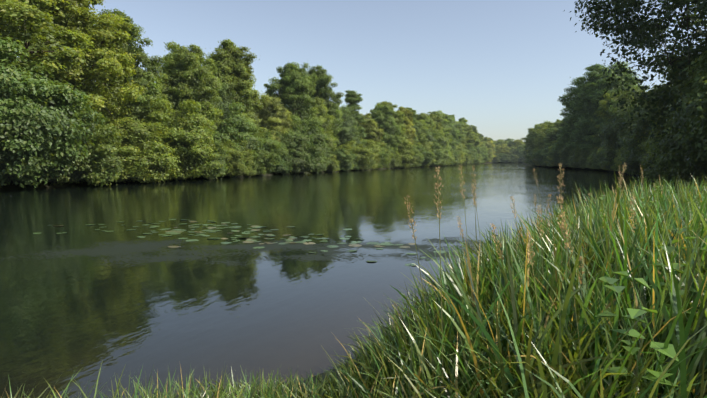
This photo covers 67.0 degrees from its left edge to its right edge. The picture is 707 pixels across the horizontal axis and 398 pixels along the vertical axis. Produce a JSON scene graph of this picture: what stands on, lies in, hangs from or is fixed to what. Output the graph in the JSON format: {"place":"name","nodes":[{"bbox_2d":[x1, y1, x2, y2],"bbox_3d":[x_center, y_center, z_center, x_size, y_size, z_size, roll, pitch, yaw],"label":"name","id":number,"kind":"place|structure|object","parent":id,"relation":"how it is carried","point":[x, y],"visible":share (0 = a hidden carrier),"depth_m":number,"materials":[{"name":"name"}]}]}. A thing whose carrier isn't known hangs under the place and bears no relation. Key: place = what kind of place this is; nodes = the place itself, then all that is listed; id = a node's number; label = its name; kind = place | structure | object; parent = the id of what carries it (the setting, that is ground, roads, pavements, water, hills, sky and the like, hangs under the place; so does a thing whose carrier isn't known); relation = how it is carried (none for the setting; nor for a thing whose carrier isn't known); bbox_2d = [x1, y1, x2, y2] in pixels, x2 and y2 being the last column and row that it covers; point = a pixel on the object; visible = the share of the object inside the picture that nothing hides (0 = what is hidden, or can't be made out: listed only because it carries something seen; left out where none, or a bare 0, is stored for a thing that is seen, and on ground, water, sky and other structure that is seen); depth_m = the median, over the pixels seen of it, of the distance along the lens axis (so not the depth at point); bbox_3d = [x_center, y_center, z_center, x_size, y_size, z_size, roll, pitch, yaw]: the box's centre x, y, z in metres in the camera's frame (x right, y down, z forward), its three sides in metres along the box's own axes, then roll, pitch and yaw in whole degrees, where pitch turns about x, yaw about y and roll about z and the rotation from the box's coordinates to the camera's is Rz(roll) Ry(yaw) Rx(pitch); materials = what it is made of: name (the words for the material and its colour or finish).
{"place":"outdoors","nodes":[
{"label":"outdoors","id":0,"kind":"place"},
{"bbox_2d":[0,163,681,397],"bbox_3d":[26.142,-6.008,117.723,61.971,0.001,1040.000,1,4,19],"label":"river water","id":1,"kind":"structure","parent":0,"point":[82,297],"depth_m":12.51,"materials":[{"name":"liquid"}]},
{"bbox_2d":[33,219,464,265],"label":"water lily pads","id":2,"kind":"object","parent":1,"relation":"on","point":[289,240],"visible":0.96,"depth_m":16.87,"materials":[{"name":"green plant"}]},
{"bbox_2d":[0,162,706,397],"bbox_3d":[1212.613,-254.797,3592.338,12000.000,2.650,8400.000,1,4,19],"label":"ground","id":3,"kind":"structure","parent":0,"point":[10,186],"depth_m":49.97,"materials":[{"name":"brown soil"}]},
{"bbox_2d":[0,0,94,103],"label":"tree","id":4,"kind":"object","parent":3,"relation":"on","point":[16,16],"visible":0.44,"depth_m":46.29,"materials":[{"name":"green plant"}]},
{"bbox_2d":[0,36,106,189],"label":"tree","id":5,"kind":"object","parent":3,"relation":"on","point":[38,133],"visible":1,"depth_m":42.50,"materials":[{"name":"green plant"}]},
{"bbox_2d":[5,0,147,131],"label":"tree","id":6,"kind":"object","parent":3,"relation":"on","point":[105,65],"visible":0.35,"depth_m":54.50,"materials":[{"name":"green plant"}]},
{"bbox_2d":[39,102,123,186],"bbox_3d":[-26.444,-4.978,50.164,9.698,8.392,8.804,2,5,29],"label":"bush","id":7,"kind":"object","parent":3,"relation":"on","point":[107,167],"visible":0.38,"depth_m":49.47,"materials":[{"name":"green plant"}]},
{"bbox_2d":[71,121,136,182],"bbox_3d":[-27.584,-5.082,54.497,11.127,7.937,10.102,-2,5,-26],"label":"bush","id":8,"kind":"object","parent":3,"relation":"on","point":[122,132],"depth_m":53.97,"materials":[{"name":"green plant"}]},
{"bbox_2d":[93,8,165,123],"bbox_3d":[-26.930,-12.742,63.421,10.226,19.519,10.131,4,5,42],"label":"tree","id":9,"kind":"object","parent":3,"relation":"on","point":[148,75],"visible":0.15,"depth_m":62.16,"materials":[{"name":"green plant"}]},
{"bbox_2d":[112,114,180,182],"bbox_3d":[-23.796,-5.011,57.413,10.667,7.316,9.684,1,4,17],"label":"bush","id":10,"kind":"object","parent":3,"relation":"on","point":[138,153],"visible":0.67,"depth_m":55.27,"materials":[{"name":"green plant"}]},
{"bbox_2d":[149,94,174,126],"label":"tree","id":11,"kind":"object","parent":3,"relation":"on","point":[165,96],"visible":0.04,"depth_m":69.42,"materials":[{"name":"green plant"}]},
{"bbox_2d":[153,139,187,181],"bbox_3d":[-21.909,-4.580,62.404,5.314,5.029,6.028,-2,5,-26],"label":"bush","id":12,"kind":"object","parent":3,"relation":"on","point":[184,169],"visible":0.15,"depth_m":62.62,"materials":[{"name":"green plant"}]},
{"bbox_2d":[140,97,223,180],"bbox_3d":[-21.354,-7.225,65.311,11.258,9.896,12.770,-2,4,-23],"label":"bush","id":13,"kind":"object","parent":3,"relation":"on","point":[187,134],"visible":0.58,"depth_m":62.56,"materials":[{"name":"green plant"}]},
{"bbox_2d":[143,41,222,143],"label":"tree","id":14,"kind":"object","parent":3,"relation":"on","point":[185,75],"visible":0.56,"depth_m":72.51,"materials":[{"name":"green plant"}]},
{"bbox_2d":[184,127,227,179],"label":"bush","id":15,"kind":"object","parent":3,"relation":"on","point":[220,158],"visible":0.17,"depth_m":67.97,"materials":[{"name":"green plant"}]},
{"bbox_2d":[199,82,243,143],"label":"tree","id":16,"kind":"object","parent":3,"relation":"on","point":[224,104],"visible":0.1,"depth_m":79.61,"materials":[{"name":"green plant"}]},
{"bbox_2d":[205,39,267,135],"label":"tree","id":17,"kind":"object","parent":3,"relation":"on","point":[231,69],"visible":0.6,"depth_m":83.72,"materials":[{"name":"green plant"}]},
{"bbox_2d":[219,138,255,177],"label":"bush","id":18,"kind":"object","parent":3,"relation":"on","point":[235,168],"visible":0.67,"depth_m":75.11,"materials":[{"name":"green plant"}]},
{"bbox_2d":[212,102,267,172],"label":"bush","id":19,"kind":"object","parent":3,"relation":"on","point":[230,131],"visible":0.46,"depth_m":77.55,"materials":[{"name":"green plant"}]},
{"bbox_2d":[248,147,268,175],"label":"bush","id":20,"kind":"object","parent":3,"relation":"on","point":[260,170],"visible":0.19,"depth_m":82.82,"materials":[{"name":"green plant"}]},
{"bbox_2d":[251,132,287,172],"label":"bush","id":21,"kind":"object","parent":3,"relation":"on","point":[270,162],"visible":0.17,"depth_m":84.26,"materials":[{"name":"green plant"}]},
{"bbox_2d":[256,125,290,173],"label":"bush","id":22,"kind":"object","parent":3,"relation":"on","point":[279,167],"visible":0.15,"depth_m":90.52,"materials":[{"name":"green plant"}]},
{"bbox_2d":[253,92,294,141],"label":"tree","id":23,"kind":"object","parent":3,"relation":"on","point":[273,114],"visible":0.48,"depth_m":94.14,"materials":[{"name":"green plant"}]},
{"bbox_2d":[271,134,309,174],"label":"bush","id":24,"kind":"object","parent":3,"relation":"on","point":[293,160],"visible":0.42,"depth_m":93.81,"materials":[{"name":"green plant"}]},
{"bbox_2d":[263,61,320,134],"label":"tree","id":25,"kind":"object","parent":3,"relation":"on","point":[293,86],"visible":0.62,"depth_m":106.13,"materials":[{"name":"green plant"}]},
{"bbox_2d":[276,115,329,173],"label":"tree","id":26,"kind":"object","parent":3,"relation":"on","point":[311,157],"visible":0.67,"depth_m":96.87,"materials":[{"name":"green plant"}]},
{"bbox_2d":[305,96,336,154],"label":"tree","id":27,"kind":"object","parent":3,"relation":"on","point":[322,110],"visible":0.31,"depth_m":117.27,"materials":[{"name":"green plant"}]},
{"bbox_2d":[312,153,330,172],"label":"bush","id":28,"kind":"object","parent":3,"relation":"on","point":[325,162],"visible":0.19,"depth_m":106.43,"materials":[{"name":"green plant"}]},
{"bbox_2d":[306,65,344,147],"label":"tree","id":29,"kind":"object","parent":3,"relation":"on","point":[323,79],"visible":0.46,"depth_m":123.74,"materials":[{"name":"green plant"}]},
{"bbox_2d":[318,146,333,172],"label":"bush","id":30,"kind":"object","parent":3,"relation":"on","point":[327,151],"visible":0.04,"depth_m":109.67,"materials":[{"name":"green plant"}]},
{"bbox_2d":[326,155,338,171],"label":"bush","id":31,"kind":"object","parent":3,"relation":"on","point":[334,167],"visible":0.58,"depth_m":112.95,"materials":[{"name":"green plant"}]},
{"bbox_2d":[331,148,353,170],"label":"bush","id":32,"kind":"object","parent":3,"relation":"on","point":[345,161],"visible":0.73,"depth_m":121.28,"materials":[{"name":"green plant"}]},
{"bbox_2d":[333,144,354,170],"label":"bush","id":33,"kind":"object","parent":3,"relation":"on","point":[347,147],"visible":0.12,"depth_m":125.92,"materials":[{"name":"green plant"}]},
{"bbox_2d":[335,104,366,146],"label":"tree","id":34,"kind":"object","parent":3,"relation":"on","point":[348,132],"visible":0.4,"depth_m":133.06,"materials":[{"name":"green plant"}]},
{"bbox_2d":[0,166,706,397],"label":"bank grass and reeds","id":35,"kind":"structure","parent":3,"relation":"on","point":[489,332],"depth_m":3.01,"materials":[{"name":"green plant"}]},
{"bbox_2d":[349,150,360,169],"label":"bush","id":36,"kind":"object","parent":3,"relation":"on","point":[355,163],"visible":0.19,"depth_m":127.97,"materials":[{"name":"green plant"}]},
{"bbox_2d":[344,90,366,140],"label":"tree","id":37,"kind":"object","parent":3,"relation":"on","point":[352,99],"visible":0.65,"depth_m":142.86,"materials":[{"name":"green plant"}]},
{"bbox_2d":[345,140,375,169],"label":"bush","id":38,"kind":"object","parent":3,"relation":"on","point":[364,156],"visible":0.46,"depth_m":129.66,"materials":[{"name":"green plant"}]},
{"bbox_2d":[352,143,375,169],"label":"bush","id":39,"kind":"object","parent":3,"relation":"on","point":[369,165],"visible":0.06,"depth_m":134.08,"materials":[{"name":"green plant"}]},
{"bbox_2d":[361,137,380,169],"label":"bush","id":40,"kind":"object","parent":3,"relation":"on","point":[369,143],"visible":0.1,"depth_m":137.86,"materials":[{"name":"green plant"}]},
{"bbox_2d":[361,138,380,168],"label":"bush","id":41,"kind":"object","parent":3,"relation":"on","point":[377,161],"visible":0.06,"depth_m":145.92,"materials":[{"name":"green plant"}]},
{"bbox_2d":[358,113,385,145],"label":"tree","id":42,"kind":"object","parent":3,"relation":"on","point":[371,131],"visible":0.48,"depth_m":153.13,"materials":[{"name":"green plant"}]},
{"bbox_2d":[375,141,388,168],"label":"bush","id":43,"kind":"object","parent":3,"relation":"on","point":[381,153],"visible":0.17,"depth_m":149.99,"materials":[{"name":"green plant"}]},
{"bbox_2d":[379,142,393,165],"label":"bush","id":44,"kind":"object","parent":3,"relation":"on","point":[389,154],"visible":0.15,"depth_m":156.06,"materials":[{"name":"green plant"}]},
{"bbox_2d":[371,104,403,153],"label":"tree","id":45,"kind":"object","parent":3,"relation":"on","point":[382,118],"visible":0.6,"depth_m":162.91,"materials":[{"name":"green plant"}]},
{"bbox_2d":[370,101,407,148],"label":"tree","id":46,"kind":"object","parent":3,"relation":"on","point":[398,116],"visible":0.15,"depth_m":171.75,"materials":[{"name":"green plant"}]},
{"bbox_2d":[383,145,396,168],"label":"bush","id":47,"kind":"object","parent":3,"relation":"on","point":[393,160],"visible":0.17,"depth_m":161.50,"materials":[{"name":"green plant"}]},
{"bbox_2d":[390,149,401,168],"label":"bush","id":48,"kind":"object","parent":3,"relation":"on","point":[396,165],"visible":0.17,"depth_m":166.34,"materials":[{"name":"green plant"}]},
{"bbox_2d":[393,140,416,167],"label":"bush","id":49,"kind":"object","parent":3,"relation":"on","point":[406,153],"visible":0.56,"depth_m":169.88,"materials":[{"name":"green plant"}]},
{"bbox_2d":[397,105,416,145],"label":"tree","id":50,"kind":"object","parent":3,"relation":"on","point":[410,131],"visible":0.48,"depth_m":192.97,"materials":[{"name":"green plant"}]},
{"bbox_2d":[406,107,419,144],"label":"tree","id":51,"kind":"object","parent":3,"relation":"on","point":[415,126],"visible":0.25,"depth_m":203.44,"materials":[{"name":"green plant"}]},
{"bbox_2d":[411,145,422,166],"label":"bush","id":52,"kind":"object","parent":3,"relation":"on","point":[417,155],"visible":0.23,"depth_m":182.01,"materials":[{"name":"green plant"}]},
{"bbox_2d":[410,144,424,166],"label":"bush","id":53,"kind":"object","parent":3,"relation":"on","point":[422,155],"visible":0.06,"depth_m":192.55,"materials":[{"name":"green plant"}]},
{"bbox_2d":[411,120,430,145],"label":"tree","id":54,"kind":"object","parent":3,"relation":"on","point":[420,134],"visible":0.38,"depth_m":214.08,"materials":[{"name":"green plant"}]},
{"bbox_2d":[416,139,431,166],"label":"bush","id":55,"kind":"object","parent":3,"relation":"on","point":[426,146],"visible":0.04,"depth_m":205.54,"materials":[{"name":"green plant"}]},
{"bbox_2d":[420,146,435,166],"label":"bush","id":56,"kind":"object","parent":3,"relation":"on","point":[428,158],"visible":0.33,"depth_m":200.60,"materials":[{"name":"green plant"}]},
{"bbox_2d":[420,136,435,162],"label":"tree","id":57,"kind":"object","parent":3,"relation":"on","point":[431,145],"visible":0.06,"depth_m":213.40,"materials":[{"name":"green plant"}]},
{"bbox_2d":[414,113,442,132],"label":"tree","id":58,"kind":"object","parent":3,"relation":"on","point":[430,124],"visible":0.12,"depth_m":224.13,"materials":[{"name":"green plant"}]},
{"bbox_2d":[421,129,443,166],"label":"bush","id":59,"kind":"object","parent":3,"relation":"on","point":[431,135],"visible":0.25,"depth_m":215.36,"materials":[{"name":"green plant"}]},
{"bbox_2d":[429,114,443,135],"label":"tree","id":60,"kind":"object","parent":3,"relation":"on","point":[438,122],"visible":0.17,"depth_m":244.77,"materials":[{"name":"green plant"}]},
{"bbox_2d":[427,110,452,143],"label":"tree","id":61,"kind":"object","parent":3,"relation":"on","point":[445,128],"visible":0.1,"depth_m":261.31,"materials":[{"name":"green plant"}]},
{"bbox_2d":[436,136,451,165],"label":"bush","id":62,"kind":"object","parent":3,"relation":"on","point":[445,149],"visible":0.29,"depth_m":221.58,"materials":[{"name":"green plant"}]},
{"bbox_2d":[436,132,454,161],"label":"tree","id":63,"kind":"object","parent":3,"relation":"on","point":[440,134],"visible":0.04,"depth_m":236.86,"materials":[{"name":"green plant"}]},
{"bbox_2d":[443,113,463,145],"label":"tree","id":64,"kind":"object","parent":3,"relation":"on","point":[455,134],"visible":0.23,"depth_m":283.12,"materials":[{"name":"green plant"}]},
{"bbox_2d":[449,141,459,164],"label":"bush","id":65,"kind":"object","parent":3,"relation":"on","point":[455,153],"visible":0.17,"depth_m":262.75,"materials":[{"name":"green plant"}]},
{"bbox_2d":[442,112,468,152],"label":"tree","id":66,"kind":"object","parent":3,"relation":"on","point":[458,124],"visible":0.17,"depth_m":295.93,"materials":[{"name":"green plant"}]},
{"bbox_2d":[456,119,482,154],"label":"tree","id":67,"kind":"object","parent":3,"relation":"on","point":[471,135],"visible":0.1,"depth_m":348.57,"materials":[{"name":"green plant"}]},
{"bbox_2d":[466,143,476,163],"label":"bush","id":68,"kind":"object","parent":3,"relation":"on","point":[471,147],"visible":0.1,"depth_m":344.78,"materials":[{"name":"green plant"}]},
{"bbox_2d":[470,125,477,147],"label":"tree","id":69,"kind":"object","parent":3,"relation":"on","point":[473,129],"visible":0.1,"depth_m":409.50,"materials":[{"name":"green plant"}]},
{"bbox_2d":[478,146,489,162],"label":"bush","id":70,"kind":"object","parent":3,"relation":"on","point":[486,156],"visible":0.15,"depth_m":428.06,"materials":[{"name":"green plant"}]},
{"bbox_2d":[484,141,494,159],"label":"tree","id":71,"kind":"object","parent":3,"relation":"on","point":[490,152],"visible":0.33,"depth_m":525.23,"materials":[{"name":"green plant"}]},
{"bbox_2d":[494,139,506,144],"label":"tree","id":72,"kind":"object","parent":3,"relation":"on","point":[499,142],"visible":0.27,"depth_m":615.79,"materials":[{"name":"green plant"}]},
{"bbox_2d":[494,144,510,154],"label":"tree","id":73,"kind":"object","parent":3,"relation":"on","point":[501,148],"visible":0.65,"depth_m":600.30,"materials":[{"name":"green plant"}]},
{"bbox_2d":[504,146,517,155],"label":"tree","id":74,"kind":"object","parent":3,"relation":"on","point":[512,151],"visible":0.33,"depth_m":602.28,"materials":[{"name":"green plant"}]},
{"bbox_2d":[512,139,524,150],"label":"tree","id":75,"kind":"object","parent":3,"relation":"on","point":[517,142],"visible":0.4,"depth_m":607.65,"materials":[{"name":"green plant"}]},
{"bbox_2d":[514,145,524,156],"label":"tree","id":76,"kind":"object","parent":3,"relation":"on","point":[520,148],"visible":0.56,"depth_m":591.61,"materials":[{"name":"green plant"}]},
{"bbox_2d":[520,120,551,157],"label":"tree","id":77,"kind":"object","parent":3,"relation":"on","point":[534,136],"visible":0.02,"depth_m":242.19,"materials":[{"name":"green plant"}]},
{"bbox_2d":[532,127,548,148],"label":"tree","id":78,"kind":"object","parent":3,"relation":"on","point":[540,142],"visible":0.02,"depth_m":215.25,"materials":[{"name":"green plant"}]},
{"bbox_2d":[533,122,554,152],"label":"tree","id":79,"kind":"object","parent":3,"relation":"on","point":[543,127],"visible":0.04,"depth_m":219.12,"materials":[{"name":"green plant"}]},
{"bbox_2d":[544,140,557,165],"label":"bush","id":80,"kind":"object","parent":3,"relation":"on","point":[551,162],"visible":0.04,"depth_m":176.09,"materials":[{"name":"green plant"}]},
{"bbox_2d":[540,122,562,156],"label":"tree","id":81,"kind":"object","parent":3,"relation":"on","point":[551,134],"visible":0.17,"depth_m":185.43,"materials":[{"name":"green plant"}]},
{"bbox_2d":[404,164,706,397],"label":"grass seed heads","id":82,"kind":"object","parent":3,"relation":"on","point":[513,211],"depth_m":3.06,"materials":[{"name":"brown plant"}]},
{"bbox_2d":[548,146,565,167],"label":"bush","id":83,"kind":"object","parent":3,"relation":"on","point":[556,159],"visible":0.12,"depth_m":168.00,"materials":[{"name":"green plant"}]},
{"bbox_2d":[560,142,573,167],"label":"bush","id":84,"kind":"object","parent":3,"relation":"on","point":[565,154],"visible":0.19,"depth_m":159.43,"materials":[{"name":"green plant"}]},
{"bbox_2d":[553,94,582,150],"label":"tree","id":85,"kind":"object","parent":3,"relation":"on","point":[564,115],"visible":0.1,"depth_m":161.33,"materials":[{"name":"green plant"}]},
{"bbox_2d":[553,61,642,151],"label":"tree","id":86,"kind":"object","parent":3,"relation":"on","point":[572,118],"visible":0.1,"depth_m":146.57,"materials":[{"name":"green plant"}]},
{"bbox_2d":[591,142,604,169],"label":"bush","id":87,"kind":"object","parent":3,"relation":"on","point":[596,164],"visible":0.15,"depth_m":125.72,"materials":[{"name":"green plant"}]},
{"bbox_2d":[598,142,613,171],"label":"bush","id":88,"kind":"object","parent":3,"relation":"on","point":[605,159],"depth_m":110.95,"materials":[{"name":"green plant"}]},
{"bbox_2d":[566,69,649,152],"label":"tree","id":89,"kind":"object","parent":3,"relation":"on","point":[593,94],"visible":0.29,"depth_m":135.80,"materials":[{"name":"green plant"}]},
{"bbox_2d":[590,92,637,148],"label":"tree","id":90,"kind":"object","parent":3,"relation":"on","point":[598,113],"visible":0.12,"depth_m":131.17,"materials":[{"name":"green plant"}]},
{"bbox_2d":[616,136,634,174],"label":"bush","id":91,"kind":"object","parent":3,"relation":"on","point":[621,143],"visible":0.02,"depth_m":85.67,"materials":[{"name":"green plant"}]},
{"bbox_2d":[599,81,663,161],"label":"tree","id":92,"kind":"object","parent":3,"relation":"on","point":[610,135],"visible":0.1,"depth_m":96.17,"materials":[{"name":"green plant"}]},
{"bbox_2d":[622,136,642,176],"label":"bush","id":93,"kind":"object","parent":3,"relation":"on","point":[629,149],"visible":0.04,"depth_m":72.43,"materials":[{"name":"green plant"}]},
{"bbox_2d":[564,0,706,136],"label":"tree","id":94,"kind":"object","parent":3,"relation":"on","point":[652,36],"visible":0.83,"depth_m":38.51,"materials":[{"name":"green plant"}]},
{"bbox_2d":[622,96,648,133],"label":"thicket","id":95,"kind":"object","parent":3,"relation":"on","point":[629,118],"depth_m":75.27,"materials":[{"name":"green plant"}]},
{"bbox_2d":[611,83,664,150],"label":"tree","id":96,"kind":"object","parent":3,"relation":"on","point":[622,127],"depth_m":81.16,"materials":[{"name":"green plant"}]},
{"bbox_2d":[630,123,647,174],"bbox_3d":[38.381,-6.442,63.200,9.686,8.074,9.394,-1,4,-8],"label":"bush","id":97,"kind":"object","parent":3,"relation":"on","point":[635,137],"visible":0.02,"depth_m":64.52,"materials":[{"name":"green plant"}]},
{"bbox_2d":[622,83,669,174],"bbox_3d":[39.795,-8.406,63.808,13.775,10.907,14.205,2,5,25],"label":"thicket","id":98,"kind":"object","parent":3,"relation":"on","point":[640,130],"visible":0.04,"depth_m":64.28,"materials":[{"name":"green plant"}]},
{"bbox_2d":[639,121,658,165],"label":"bush","id":99,"kind":"object","parent":3,"relation":"on","point":[647,152],"depth_m":55.17,"materials":[{"name":"green plant"}]},
{"bbox_2d":[595,186,706,397],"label":"bank herbs","id":100,"kind":"object","parent":3,"relation":"on","point":[633,315],"visible":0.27,"depth_m":2.27,"materials":[{"name":"green plant"}]},
{"bbox_2d":[640,129,686,183],"bbox_3d":[29.654,-4.489,45.490,8.582,7.432,8.594,-3,5,-32],"label":"bush","id":101,"kind":"object","parent":3,"relation":"on","point":[649,159],"visible":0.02,"depth_m":47.54,"materials":[{"name":"green plant"}]},
{"bbox_2d":[637,45,700,172],"bbox_3d":[28.358,-6.527,40.046,11.874,10.556,11.514,-3,5,-40],"label":"tree","id":102,"kind":"object","parent":3,"relation":"on","point":[666,89],"visible":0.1,"depth_m":40.66,"materials":[{"name":"green plant"}]},
{"bbox_2d":[641,71,706,186],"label":"tree","id":103,"kind":"object","parent":3,"relation":"on","point":[657,172],"visible":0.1,"depth_m":39.48,"materials":[{"name":"green plant"}]},
{"bbox_2d":[651,72,706,185],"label":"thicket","id":104,"kind":"object","parent":3,"relation":"on","point":[673,144],"visible":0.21,"depth_m":34.90,"materials":[{"name":"green plant"}]},
{"bbox_2d":[660,38,706,178],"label":"tree","id":105,"kind":"object","parent":3,"relation":"on","point":[701,161],"visible":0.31,"depth_m":30.87,"materials":[{"name":"green plant"}]},
{"bbox_2d":[669,70,706,161],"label":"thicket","id":106,"kind":"object","parent":3,"relation":"on","point":[699,117],"visible":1,"depth_m":26.00,"materials":[{"name":"green plant"}]},
{"bbox_2d":[16,0,706,141],"label":"sky","id":107,"kind":"structure","parent":0,"point":[503,67],"materials":[{"name":"blue"}]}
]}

